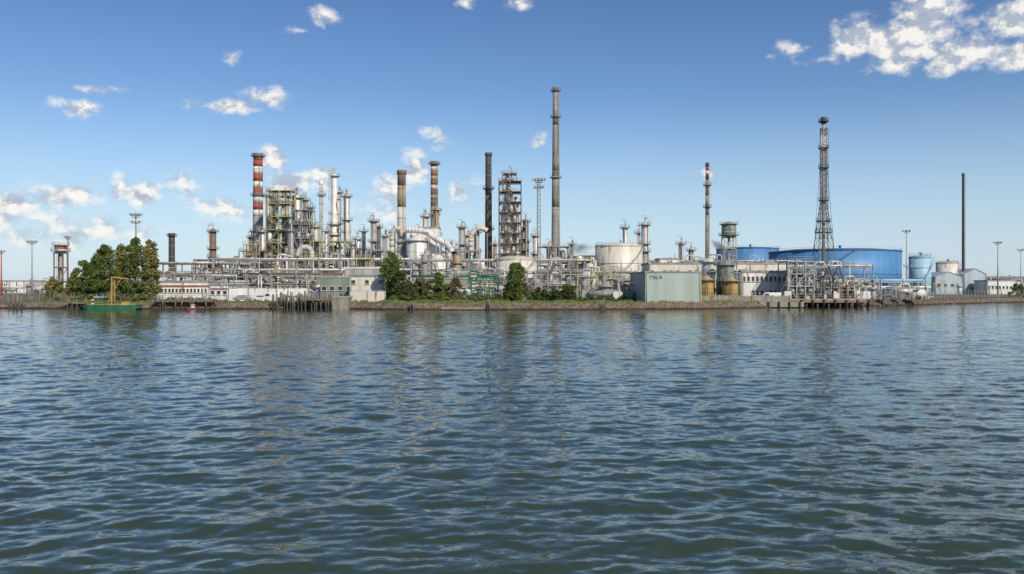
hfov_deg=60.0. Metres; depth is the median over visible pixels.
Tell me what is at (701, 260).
pipe rack
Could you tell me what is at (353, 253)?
shell
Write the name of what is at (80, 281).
broadleaf tree
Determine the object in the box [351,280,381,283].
windows
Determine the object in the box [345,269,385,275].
walls
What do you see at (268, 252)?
frame
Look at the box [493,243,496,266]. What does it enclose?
shell
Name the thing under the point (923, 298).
service road
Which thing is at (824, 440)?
water
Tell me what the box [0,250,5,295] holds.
red beacon mast
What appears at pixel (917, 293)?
process unit equipment
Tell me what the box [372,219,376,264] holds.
shell
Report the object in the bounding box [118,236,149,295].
poplar tree
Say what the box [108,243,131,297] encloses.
poplar tree
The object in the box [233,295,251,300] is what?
parked car
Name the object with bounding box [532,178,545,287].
floodlight mast
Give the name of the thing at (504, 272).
pipe rack
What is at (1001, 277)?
pipe rack
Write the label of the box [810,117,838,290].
flare derrick tower
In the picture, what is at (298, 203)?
shell
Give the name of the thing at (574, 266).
frame
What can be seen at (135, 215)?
floodlight mast
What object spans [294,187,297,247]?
overhead pipe
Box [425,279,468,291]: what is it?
walls
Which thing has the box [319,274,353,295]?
grey green warehouse
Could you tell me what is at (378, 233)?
shell
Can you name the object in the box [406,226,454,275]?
inclined flue duct
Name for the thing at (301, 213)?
ladder
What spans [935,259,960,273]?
grey storage tank
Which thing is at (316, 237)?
shell
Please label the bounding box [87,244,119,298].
poplar tree
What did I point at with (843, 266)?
pipe rack
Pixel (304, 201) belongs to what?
shell
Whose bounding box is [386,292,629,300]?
wire fence
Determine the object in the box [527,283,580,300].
hedge
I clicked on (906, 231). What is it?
floodlight mast
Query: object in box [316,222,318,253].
overhead pipe
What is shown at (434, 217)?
shell
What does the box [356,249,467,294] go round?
process unit equipment
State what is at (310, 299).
timber pile cluster
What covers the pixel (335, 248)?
vessels
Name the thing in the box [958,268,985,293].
blue grey gabled shed
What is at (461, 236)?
shell
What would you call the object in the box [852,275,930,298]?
pipe rack
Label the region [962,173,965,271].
slim dark chimney
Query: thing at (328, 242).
overhead pipe
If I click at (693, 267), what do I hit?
walls
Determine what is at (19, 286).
pipe rack
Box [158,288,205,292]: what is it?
window frames
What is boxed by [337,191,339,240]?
shell
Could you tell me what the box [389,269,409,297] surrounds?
broadleaf tree
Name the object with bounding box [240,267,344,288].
pipe rack
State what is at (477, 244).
shell
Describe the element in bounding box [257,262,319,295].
process unit equipment
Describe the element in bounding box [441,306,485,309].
landing pontoon
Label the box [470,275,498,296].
green gantry frame
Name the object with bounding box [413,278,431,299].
shrub
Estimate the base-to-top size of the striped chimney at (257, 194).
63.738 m
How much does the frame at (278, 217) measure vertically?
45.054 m
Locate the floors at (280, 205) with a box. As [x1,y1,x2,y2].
[267,192,293,268]
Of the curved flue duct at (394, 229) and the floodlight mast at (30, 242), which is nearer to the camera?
the floodlight mast at (30, 242)
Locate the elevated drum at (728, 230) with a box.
[719,221,738,259]
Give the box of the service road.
[214,297,989,301]
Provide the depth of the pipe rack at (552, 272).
242.79 m
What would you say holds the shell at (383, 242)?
on the ground
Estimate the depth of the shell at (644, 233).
333.93 m
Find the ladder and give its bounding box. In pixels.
[300,195,301,242]
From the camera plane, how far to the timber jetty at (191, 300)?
198.56 m
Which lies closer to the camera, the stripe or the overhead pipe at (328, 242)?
the stripe
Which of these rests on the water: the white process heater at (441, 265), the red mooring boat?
the red mooring boat
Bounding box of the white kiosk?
[209,279,236,300]
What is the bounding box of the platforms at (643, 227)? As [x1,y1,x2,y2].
[638,224,650,253]
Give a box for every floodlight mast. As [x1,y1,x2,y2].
[26,241,37,298]
[129,213,142,279]
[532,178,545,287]
[902,230,910,294]
[993,242,1001,295]
[1017,248,1023,283]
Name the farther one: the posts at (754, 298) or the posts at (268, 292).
the posts at (268, 292)
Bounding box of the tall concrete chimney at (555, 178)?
[550,87,561,268]
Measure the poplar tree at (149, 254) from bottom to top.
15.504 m
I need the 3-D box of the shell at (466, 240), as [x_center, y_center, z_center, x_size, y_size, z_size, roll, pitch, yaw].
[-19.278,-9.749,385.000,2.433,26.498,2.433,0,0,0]
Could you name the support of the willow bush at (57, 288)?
on the ground
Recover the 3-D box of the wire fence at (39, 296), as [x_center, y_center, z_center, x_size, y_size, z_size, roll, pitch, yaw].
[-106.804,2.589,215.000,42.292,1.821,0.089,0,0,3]
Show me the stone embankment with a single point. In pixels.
(492, 305)
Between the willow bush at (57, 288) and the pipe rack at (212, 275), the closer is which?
the willow bush at (57, 288)
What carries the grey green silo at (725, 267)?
on the ground
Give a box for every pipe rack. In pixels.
[2,276,160,293]
[149,267,276,297]
[159,261,279,280]
[193,256,245,270]
[208,253,409,282]
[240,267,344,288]
[398,254,593,281]
[411,268,503,288]
[445,265,580,288]
[529,264,608,297]
[591,264,641,287]
[649,254,801,278]
[789,260,875,298]
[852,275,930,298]
[986,273,1023,293]
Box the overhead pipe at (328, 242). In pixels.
[326,226,328,267]
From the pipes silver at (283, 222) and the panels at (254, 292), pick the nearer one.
the panels at (254, 292)
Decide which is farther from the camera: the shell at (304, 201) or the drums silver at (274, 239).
the shell at (304, 201)
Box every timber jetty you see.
[62,297,87,308]
[151,295,217,308]
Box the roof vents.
[667,259,775,261]
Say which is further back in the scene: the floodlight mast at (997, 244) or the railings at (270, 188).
the railings at (270, 188)
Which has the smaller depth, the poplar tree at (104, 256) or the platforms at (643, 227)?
the poplar tree at (104, 256)
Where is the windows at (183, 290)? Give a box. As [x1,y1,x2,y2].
[161,289,205,291]
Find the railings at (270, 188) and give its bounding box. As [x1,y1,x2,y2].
[265,187,298,254]
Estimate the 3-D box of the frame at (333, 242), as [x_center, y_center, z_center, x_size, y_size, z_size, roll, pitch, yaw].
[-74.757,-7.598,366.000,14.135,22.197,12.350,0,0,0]
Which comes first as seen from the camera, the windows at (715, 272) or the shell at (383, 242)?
the windows at (715, 272)
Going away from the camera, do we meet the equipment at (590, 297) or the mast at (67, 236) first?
the equipment at (590, 297)
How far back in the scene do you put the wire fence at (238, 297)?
206.98 m
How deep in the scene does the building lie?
238.00 m
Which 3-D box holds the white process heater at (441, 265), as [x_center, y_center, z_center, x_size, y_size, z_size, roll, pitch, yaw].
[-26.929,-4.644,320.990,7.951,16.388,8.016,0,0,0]
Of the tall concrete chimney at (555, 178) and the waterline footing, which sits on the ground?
the tall concrete chimney at (555, 178)
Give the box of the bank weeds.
[19,297,916,302]
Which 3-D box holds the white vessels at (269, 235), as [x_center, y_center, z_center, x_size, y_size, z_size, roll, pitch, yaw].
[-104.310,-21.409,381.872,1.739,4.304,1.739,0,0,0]
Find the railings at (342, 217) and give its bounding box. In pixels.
[341,193,352,255]
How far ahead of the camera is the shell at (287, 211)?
403.94 m
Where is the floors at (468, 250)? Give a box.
[455,250,480,265]
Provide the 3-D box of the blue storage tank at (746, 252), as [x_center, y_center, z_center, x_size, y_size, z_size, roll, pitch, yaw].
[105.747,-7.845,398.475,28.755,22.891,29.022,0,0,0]
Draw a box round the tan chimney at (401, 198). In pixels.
[394,170,405,268]
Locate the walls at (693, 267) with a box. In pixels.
[642,264,785,295]
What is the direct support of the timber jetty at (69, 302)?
in the water
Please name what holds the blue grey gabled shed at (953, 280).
on the ground
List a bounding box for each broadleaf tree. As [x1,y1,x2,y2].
[60,271,79,298]
[70,260,94,298]
[379,251,402,298]
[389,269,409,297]
[502,262,528,300]
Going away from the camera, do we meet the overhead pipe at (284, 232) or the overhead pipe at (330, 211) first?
the overhead pipe at (330, 211)
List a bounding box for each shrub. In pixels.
[399,281,419,300]
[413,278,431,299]
[425,272,451,300]
[448,276,467,299]
[1007,283,1023,296]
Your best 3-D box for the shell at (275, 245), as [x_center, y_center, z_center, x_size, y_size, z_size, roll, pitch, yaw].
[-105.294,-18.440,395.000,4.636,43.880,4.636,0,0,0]
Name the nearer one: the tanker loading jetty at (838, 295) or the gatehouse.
the tanker loading jetty at (838, 295)
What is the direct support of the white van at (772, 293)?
on the ground
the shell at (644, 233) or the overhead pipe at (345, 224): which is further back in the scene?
the overhead pipe at (345, 224)
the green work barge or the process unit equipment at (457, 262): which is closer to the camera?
the green work barge
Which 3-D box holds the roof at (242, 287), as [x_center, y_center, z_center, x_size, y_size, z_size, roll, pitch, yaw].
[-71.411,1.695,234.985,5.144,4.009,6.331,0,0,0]
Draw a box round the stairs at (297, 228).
[292,207,301,257]
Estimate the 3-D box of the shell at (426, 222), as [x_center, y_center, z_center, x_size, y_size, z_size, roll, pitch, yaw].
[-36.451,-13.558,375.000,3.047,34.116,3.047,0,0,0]
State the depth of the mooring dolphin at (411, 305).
192.27 m
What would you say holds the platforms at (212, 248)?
attached to the shell at (212, 240)
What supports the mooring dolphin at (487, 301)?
in the water
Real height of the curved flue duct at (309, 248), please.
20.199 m
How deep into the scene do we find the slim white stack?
389.22 m
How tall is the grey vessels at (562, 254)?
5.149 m
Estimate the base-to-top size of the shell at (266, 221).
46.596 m
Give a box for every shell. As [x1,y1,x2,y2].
[209,229,215,270]
[249,235,252,253]
[260,230,264,261]
[266,194,271,250]
[271,196,279,267]
[283,194,288,262]
[287,230,293,266]
[292,194,300,257]
[303,199,307,268]
[308,206,311,256]
[314,226,317,268]
[324,230,327,268]
[331,174,337,271]
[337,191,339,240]
[344,194,349,261]
[351,243,354,266]
[355,237,360,265]
[362,230,365,266]
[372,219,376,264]
[377,225,380,264]
[382,234,387,253]
[423,215,428,226]
[433,209,438,226]
[459,226,463,262]
[465,234,468,258]
[474,231,478,264]
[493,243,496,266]
[523,219,528,256]
[533,235,537,263]
[546,245,550,258]
[570,243,572,277]
[623,226,626,242]
[641,223,647,262]
[678,242,683,259]
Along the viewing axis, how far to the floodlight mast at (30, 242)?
269.87 m
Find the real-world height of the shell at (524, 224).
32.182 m
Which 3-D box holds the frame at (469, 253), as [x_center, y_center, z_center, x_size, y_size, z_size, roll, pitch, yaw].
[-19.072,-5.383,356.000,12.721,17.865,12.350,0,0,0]
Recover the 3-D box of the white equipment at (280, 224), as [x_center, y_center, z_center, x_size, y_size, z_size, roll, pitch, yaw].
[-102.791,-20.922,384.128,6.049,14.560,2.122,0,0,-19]
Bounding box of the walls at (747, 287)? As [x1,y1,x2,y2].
[734,273,784,295]
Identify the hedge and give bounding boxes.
[66,293,154,301]
[166,297,217,299]
[385,292,456,300]
[464,293,521,300]
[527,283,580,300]
[581,295,628,300]
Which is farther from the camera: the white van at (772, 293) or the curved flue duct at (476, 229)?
the curved flue duct at (476, 229)
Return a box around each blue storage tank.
[716,244,780,259]
[768,245,902,296]
[906,252,934,296]
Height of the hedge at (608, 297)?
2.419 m
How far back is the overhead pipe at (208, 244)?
378.36 m
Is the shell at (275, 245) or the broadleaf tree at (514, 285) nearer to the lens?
the broadleaf tree at (514, 285)
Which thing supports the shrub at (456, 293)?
on the ground
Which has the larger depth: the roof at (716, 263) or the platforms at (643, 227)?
the platforms at (643, 227)
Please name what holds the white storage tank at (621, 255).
on the ground
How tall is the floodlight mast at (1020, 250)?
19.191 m
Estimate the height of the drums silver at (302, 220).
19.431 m
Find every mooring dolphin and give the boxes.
[8,294,22,308]
[409,302,413,309]
[485,299,489,309]
[599,298,604,309]
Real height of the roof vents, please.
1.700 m
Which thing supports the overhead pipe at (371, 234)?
on the ground
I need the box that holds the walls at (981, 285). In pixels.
[974,281,1015,293]
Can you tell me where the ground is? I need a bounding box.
[0,291,1023,301]
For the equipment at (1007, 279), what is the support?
on the ground
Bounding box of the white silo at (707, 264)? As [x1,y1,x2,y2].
[698,254,717,295]
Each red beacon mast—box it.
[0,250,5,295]
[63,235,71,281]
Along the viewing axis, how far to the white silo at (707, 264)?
232.32 m
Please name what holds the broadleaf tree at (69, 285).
on the ground
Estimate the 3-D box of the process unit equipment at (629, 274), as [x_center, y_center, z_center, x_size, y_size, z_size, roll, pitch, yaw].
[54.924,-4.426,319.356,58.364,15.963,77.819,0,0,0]
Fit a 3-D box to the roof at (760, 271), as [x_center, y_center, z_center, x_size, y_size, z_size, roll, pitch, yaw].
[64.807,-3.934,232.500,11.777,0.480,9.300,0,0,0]
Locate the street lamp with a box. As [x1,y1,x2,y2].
[197,271,207,298]
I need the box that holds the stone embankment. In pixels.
[0,297,1023,308]
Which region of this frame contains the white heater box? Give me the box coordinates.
[410,224,440,256]
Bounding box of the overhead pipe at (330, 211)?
[329,169,338,267]
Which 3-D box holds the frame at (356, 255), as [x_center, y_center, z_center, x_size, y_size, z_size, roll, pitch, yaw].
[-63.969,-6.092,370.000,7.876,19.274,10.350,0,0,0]
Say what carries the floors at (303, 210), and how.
on the frame at (303, 238)
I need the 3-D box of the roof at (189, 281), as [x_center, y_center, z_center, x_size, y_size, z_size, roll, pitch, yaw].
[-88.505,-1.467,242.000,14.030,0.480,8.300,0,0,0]
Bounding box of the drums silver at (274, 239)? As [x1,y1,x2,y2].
[272,198,292,266]
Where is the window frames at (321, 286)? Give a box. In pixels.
[321,286,349,290]
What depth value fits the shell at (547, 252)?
369.19 m
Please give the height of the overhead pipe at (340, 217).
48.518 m
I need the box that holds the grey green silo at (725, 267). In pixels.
[713,255,737,295]
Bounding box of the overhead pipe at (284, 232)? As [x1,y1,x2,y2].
[284,189,289,263]
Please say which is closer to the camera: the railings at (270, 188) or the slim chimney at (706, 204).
the railings at (270, 188)
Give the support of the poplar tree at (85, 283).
on the ground
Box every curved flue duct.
[295,245,313,272]
[389,226,404,268]
[468,225,487,266]
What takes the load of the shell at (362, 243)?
on the ground
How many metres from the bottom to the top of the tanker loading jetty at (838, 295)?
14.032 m
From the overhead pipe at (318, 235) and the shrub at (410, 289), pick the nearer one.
the shrub at (410, 289)
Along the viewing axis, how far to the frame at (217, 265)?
369.91 m
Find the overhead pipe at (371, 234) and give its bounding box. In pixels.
[370,215,377,263]
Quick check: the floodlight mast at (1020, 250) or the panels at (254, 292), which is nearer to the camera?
the panels at (254, 292)
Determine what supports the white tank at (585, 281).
on the ground
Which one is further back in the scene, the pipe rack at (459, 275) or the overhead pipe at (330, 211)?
the overhead pipe at (330, 211)
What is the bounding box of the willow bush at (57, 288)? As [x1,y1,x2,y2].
[40,277,65,300]
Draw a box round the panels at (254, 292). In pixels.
[229,288,306,300]
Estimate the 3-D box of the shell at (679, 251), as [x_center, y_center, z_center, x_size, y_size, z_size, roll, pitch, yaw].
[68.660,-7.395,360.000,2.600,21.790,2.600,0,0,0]
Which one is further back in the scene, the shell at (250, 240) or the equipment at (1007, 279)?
the equipment at (1007, 279)
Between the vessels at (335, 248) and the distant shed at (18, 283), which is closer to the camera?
the vessels at (335, 248)
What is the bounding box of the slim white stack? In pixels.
[317,181,325,254]
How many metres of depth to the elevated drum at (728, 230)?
377.57 m
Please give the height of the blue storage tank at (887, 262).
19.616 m
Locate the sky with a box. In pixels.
[0,0,1023,285]
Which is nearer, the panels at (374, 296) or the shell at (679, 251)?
the panels at (374, 296)
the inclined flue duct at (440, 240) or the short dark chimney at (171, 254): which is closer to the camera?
the inclined flue duct at (440, 240)
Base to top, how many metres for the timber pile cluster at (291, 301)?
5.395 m
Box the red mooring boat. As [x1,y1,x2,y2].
[185,305,197,308]
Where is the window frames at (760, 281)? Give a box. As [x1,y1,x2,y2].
[742,276,784,295]
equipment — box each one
[2,279,146,295]
[164,270,257,287]
[225,234,370,288]
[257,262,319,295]
[269,222,281,254]
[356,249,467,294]
[451,239,596,294]
[460,263,620,299]
[583,290,627,300]
[589,267,634,299]
[612,252,723,288]
[790,281,925,299]
[931,280,1001,294]
[986,275,1022,292]
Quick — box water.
[0,302,1023,573]
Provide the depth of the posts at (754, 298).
213.76 m
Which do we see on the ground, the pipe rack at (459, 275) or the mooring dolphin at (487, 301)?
the pipe rack at (459, 275)
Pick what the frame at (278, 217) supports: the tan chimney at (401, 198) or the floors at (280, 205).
the floors at (280, 205)
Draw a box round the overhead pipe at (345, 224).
[345,190,350,264]
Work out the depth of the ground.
326.75 m
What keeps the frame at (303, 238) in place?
on the ground
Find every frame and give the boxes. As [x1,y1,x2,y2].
[196,265,242,279]
[238,251,272,271]
[265,190,298,271]
[291,210,314,271]
[310,241,350,288]
[347,249,369,266]
[365,251,396,266]
[455,251,480,279]
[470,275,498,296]
[537,246,569,279]
[567,255,594,279]
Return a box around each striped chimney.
[250,153,264,268]
[428,161,440,227]
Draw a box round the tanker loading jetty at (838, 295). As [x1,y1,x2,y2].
[777,256,869,307]
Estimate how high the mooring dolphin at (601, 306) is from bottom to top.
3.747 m
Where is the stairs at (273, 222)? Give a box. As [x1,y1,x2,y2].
[267,188,280,261]
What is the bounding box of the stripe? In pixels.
[161,285,209,286]
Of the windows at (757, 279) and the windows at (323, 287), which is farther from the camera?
the windows at (323, 287)
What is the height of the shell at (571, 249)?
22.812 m
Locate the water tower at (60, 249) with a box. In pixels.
[50,242,70,295]
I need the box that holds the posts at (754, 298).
[701,295,790,301]
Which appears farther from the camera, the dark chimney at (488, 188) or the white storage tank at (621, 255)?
the dark chimney at (488, 188)
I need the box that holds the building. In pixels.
[158,282,213,298]
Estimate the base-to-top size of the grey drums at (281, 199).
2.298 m
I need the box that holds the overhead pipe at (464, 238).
[461,221,464,268]
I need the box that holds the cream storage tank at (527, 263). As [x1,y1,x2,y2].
[494,252,535,296]
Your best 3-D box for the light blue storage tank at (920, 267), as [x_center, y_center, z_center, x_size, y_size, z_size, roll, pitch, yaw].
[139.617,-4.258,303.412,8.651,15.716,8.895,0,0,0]
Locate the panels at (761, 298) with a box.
[702,296,789,301]
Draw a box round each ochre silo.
[701,271,717,295]
[718,272,741,295]
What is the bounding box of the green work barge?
[84,276,141,309]
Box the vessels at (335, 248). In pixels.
[329,245,336,256]
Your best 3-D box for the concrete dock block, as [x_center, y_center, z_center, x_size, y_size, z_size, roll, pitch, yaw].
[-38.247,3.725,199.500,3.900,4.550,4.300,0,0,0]
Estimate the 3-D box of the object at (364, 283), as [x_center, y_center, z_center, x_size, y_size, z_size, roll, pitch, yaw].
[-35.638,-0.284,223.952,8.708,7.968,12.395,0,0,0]
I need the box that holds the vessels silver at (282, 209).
[277,207,284,254]
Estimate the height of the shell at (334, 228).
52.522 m
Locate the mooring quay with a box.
[757,302,803,307]
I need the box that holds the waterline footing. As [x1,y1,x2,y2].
[0,301,1023,309]
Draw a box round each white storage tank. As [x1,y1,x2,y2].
[471,256,492,268]
[595,239,644,288]
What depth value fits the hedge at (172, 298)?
212.96 m
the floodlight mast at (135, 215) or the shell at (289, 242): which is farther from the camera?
the shell at (289, 242)
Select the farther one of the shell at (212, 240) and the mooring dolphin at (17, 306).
the shell at (212, 240)
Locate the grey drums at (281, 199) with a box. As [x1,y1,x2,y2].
[276,197,286,201]
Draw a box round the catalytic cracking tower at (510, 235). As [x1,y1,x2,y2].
[498,166,526,256]
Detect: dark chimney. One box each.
[166,233,176,279]
[483,152,494,278]
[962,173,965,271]
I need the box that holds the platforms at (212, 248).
[206,231,218,266]
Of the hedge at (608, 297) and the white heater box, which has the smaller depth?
the hedge at (608, 297)
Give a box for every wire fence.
[0,294,156,300]
[215,295,352,300]
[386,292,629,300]
[862,290,1021,300]
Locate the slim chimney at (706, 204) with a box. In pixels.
[703,162,711,258]
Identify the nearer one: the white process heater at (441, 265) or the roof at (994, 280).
the white process heater at (441, 265)
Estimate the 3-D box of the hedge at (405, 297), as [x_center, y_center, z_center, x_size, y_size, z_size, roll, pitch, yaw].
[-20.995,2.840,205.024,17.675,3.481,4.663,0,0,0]
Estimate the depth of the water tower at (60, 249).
318.46 m
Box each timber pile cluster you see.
[272,291,307,308]
[300,292,332,309]
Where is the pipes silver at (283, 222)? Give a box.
[271,192,290,264]
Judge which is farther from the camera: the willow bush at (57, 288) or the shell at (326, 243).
the shell at (326, 243)
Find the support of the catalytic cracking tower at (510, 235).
on the ground
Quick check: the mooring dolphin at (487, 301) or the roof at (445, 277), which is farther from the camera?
the roof at (445, 277)
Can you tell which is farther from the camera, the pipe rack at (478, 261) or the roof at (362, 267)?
the pipe rack at (478, 261)
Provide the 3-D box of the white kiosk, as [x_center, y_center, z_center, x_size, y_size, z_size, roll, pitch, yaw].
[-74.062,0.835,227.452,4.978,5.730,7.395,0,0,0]
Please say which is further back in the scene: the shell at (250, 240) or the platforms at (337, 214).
the shell at (250, 240)
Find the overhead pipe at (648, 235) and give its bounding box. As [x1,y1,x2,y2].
[644,217,648,261]
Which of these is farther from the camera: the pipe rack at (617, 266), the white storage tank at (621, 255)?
the white storage tank at (621, 255)
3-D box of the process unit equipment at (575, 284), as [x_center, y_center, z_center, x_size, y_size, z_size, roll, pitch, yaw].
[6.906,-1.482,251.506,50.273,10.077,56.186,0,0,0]
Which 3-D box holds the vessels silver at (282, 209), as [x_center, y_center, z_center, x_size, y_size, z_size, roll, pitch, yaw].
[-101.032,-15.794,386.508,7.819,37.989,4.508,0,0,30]
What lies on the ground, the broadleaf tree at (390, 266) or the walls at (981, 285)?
the broadleaf tree at (390, 266)
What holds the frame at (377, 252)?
on the ground
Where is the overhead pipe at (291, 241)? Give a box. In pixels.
[290,224,291,266]
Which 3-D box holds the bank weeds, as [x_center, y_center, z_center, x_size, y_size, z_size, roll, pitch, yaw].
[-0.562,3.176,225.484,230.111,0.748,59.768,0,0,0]
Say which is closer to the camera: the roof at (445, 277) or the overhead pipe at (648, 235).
the roof at (445, 277)
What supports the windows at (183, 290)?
in the window frames at (181, 290)
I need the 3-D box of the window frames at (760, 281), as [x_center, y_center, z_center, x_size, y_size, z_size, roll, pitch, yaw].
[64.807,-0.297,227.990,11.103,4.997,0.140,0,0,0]
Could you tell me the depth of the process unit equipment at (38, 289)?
375.81 m
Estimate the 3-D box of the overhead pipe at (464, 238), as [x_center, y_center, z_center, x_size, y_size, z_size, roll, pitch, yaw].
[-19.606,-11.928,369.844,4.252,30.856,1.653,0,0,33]
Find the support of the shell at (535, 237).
on the ground
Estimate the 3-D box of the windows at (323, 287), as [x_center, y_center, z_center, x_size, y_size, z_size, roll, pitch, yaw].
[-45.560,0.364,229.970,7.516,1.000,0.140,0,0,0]
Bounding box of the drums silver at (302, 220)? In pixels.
[295,219,311,263]
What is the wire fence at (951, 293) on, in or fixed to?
on the stone embankment
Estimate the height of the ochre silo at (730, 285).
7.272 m
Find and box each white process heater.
[404,232,429,279]
[431,251,448,274]
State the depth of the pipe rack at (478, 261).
307.24 m
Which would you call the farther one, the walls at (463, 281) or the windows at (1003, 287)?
the windows at (1003, 287)
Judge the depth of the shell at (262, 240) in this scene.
369.28 m
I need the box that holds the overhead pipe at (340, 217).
[338,187,340,256]
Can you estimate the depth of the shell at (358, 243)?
368.75 m
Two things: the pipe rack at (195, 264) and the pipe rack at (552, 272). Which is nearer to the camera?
the pipe rack at (552, 272)
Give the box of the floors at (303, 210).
[291,209,312,266]
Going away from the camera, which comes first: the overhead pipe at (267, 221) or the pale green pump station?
the pale green pump station
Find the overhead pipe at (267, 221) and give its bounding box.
[267,189,268,257]
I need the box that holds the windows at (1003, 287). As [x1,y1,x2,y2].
[988,286,1013,288]
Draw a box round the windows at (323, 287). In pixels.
[322,286,349,289]
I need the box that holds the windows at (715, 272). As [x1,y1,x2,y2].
[651,270,785,291]
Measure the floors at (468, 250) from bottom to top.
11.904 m
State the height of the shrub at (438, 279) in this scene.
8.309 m
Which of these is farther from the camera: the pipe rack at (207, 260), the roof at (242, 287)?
the pipe rack at (207, 260)
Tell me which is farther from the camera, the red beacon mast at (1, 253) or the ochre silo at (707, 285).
the red beacon mast at (1, 253)
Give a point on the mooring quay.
(785, 304)
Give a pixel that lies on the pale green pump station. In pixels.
(678, 286)
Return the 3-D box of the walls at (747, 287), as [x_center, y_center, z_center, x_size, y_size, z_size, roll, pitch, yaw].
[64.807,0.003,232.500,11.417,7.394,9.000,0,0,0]
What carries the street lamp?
on the ground
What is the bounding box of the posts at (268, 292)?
[228,288,308,300]
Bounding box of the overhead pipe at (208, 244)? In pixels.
[208,224,216,280]
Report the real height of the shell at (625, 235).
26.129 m
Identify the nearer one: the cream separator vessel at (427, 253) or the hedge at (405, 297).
the hedge at (405, 297)
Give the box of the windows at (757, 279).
[743,277,784,294]
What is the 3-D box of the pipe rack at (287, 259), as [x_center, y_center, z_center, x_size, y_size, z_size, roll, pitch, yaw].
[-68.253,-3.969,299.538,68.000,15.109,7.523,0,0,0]
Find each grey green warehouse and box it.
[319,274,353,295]
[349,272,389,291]
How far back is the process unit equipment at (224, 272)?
311.07 m
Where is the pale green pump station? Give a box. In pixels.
[629,271,701,301]
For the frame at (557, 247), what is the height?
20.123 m
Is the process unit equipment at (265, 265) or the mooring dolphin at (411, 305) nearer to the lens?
the mooring dolphin at (411, 305)
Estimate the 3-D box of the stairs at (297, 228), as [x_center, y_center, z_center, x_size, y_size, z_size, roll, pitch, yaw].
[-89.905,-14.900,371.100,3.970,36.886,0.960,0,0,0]
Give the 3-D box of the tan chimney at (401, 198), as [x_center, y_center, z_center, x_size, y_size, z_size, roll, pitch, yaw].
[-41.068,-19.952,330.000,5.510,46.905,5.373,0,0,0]
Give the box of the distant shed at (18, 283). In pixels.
[3,281,46,292]
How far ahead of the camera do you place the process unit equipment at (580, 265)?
308.28 m
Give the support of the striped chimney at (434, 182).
on the ground
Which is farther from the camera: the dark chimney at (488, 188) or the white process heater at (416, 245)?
the dark chimney at (488, 188)
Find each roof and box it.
[159,281,217,282]
[237,286,255,288]
[344,267,380,268]
[419,277,468,278]
[641,262,785,264]
[735,271,785,272]
[973,280,1016,280]
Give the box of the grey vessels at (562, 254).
[561,250,564,258]
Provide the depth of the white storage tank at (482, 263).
421.68 m
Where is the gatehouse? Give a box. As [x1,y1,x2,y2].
[655,257,679,261]
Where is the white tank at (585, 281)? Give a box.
[577,267,599,296]
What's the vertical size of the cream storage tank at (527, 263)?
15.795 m
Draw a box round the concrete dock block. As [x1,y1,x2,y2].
[332,293,351,308]
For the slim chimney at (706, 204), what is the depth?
399.28 m
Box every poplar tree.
[84,255,103,295]
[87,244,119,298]
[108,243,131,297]
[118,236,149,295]
[137,239,162,297]
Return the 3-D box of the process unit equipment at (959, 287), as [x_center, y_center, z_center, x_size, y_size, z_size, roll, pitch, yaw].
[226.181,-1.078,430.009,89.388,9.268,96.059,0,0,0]
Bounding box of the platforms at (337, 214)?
[327,175,340,265]
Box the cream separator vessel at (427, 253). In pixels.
[419,250,431,274]
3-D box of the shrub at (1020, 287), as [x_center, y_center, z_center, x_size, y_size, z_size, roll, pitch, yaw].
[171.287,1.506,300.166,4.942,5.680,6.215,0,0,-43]
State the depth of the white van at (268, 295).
213.15 m
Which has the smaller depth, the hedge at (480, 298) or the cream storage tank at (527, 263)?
the hedge at (480, 298)
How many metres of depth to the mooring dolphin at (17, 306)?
198.71 m
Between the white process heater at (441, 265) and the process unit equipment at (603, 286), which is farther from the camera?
the white process heater at (441, 265)
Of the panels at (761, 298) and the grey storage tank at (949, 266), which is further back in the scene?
the grey storage tank at (949, 266)
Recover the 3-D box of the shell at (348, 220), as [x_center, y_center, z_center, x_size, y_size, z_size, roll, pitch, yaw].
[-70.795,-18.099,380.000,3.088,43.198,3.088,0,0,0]
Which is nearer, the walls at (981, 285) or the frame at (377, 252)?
the frame at (377, 252)
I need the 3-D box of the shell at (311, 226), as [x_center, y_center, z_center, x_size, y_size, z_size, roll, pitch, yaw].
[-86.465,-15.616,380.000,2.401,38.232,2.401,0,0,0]
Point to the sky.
(110, 110)
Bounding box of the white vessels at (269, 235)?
[268,232,271,240]
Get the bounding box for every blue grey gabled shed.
[931,272,962,293]
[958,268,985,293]
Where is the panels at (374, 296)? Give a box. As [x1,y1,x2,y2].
[351,291,384,301]
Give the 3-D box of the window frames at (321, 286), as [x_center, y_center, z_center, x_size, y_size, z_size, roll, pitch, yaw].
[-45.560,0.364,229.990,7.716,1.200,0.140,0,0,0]
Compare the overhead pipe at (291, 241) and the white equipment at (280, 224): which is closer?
the overhead pipe at (291, 241)
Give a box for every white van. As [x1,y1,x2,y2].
[262,293,283,301]
[762,292,781,295]
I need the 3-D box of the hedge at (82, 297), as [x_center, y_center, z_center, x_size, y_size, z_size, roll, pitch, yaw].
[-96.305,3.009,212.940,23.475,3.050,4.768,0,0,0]
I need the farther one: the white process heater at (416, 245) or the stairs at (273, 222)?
the stairs at (273, 222)
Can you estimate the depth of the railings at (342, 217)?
378.09 m
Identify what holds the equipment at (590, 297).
on the ground

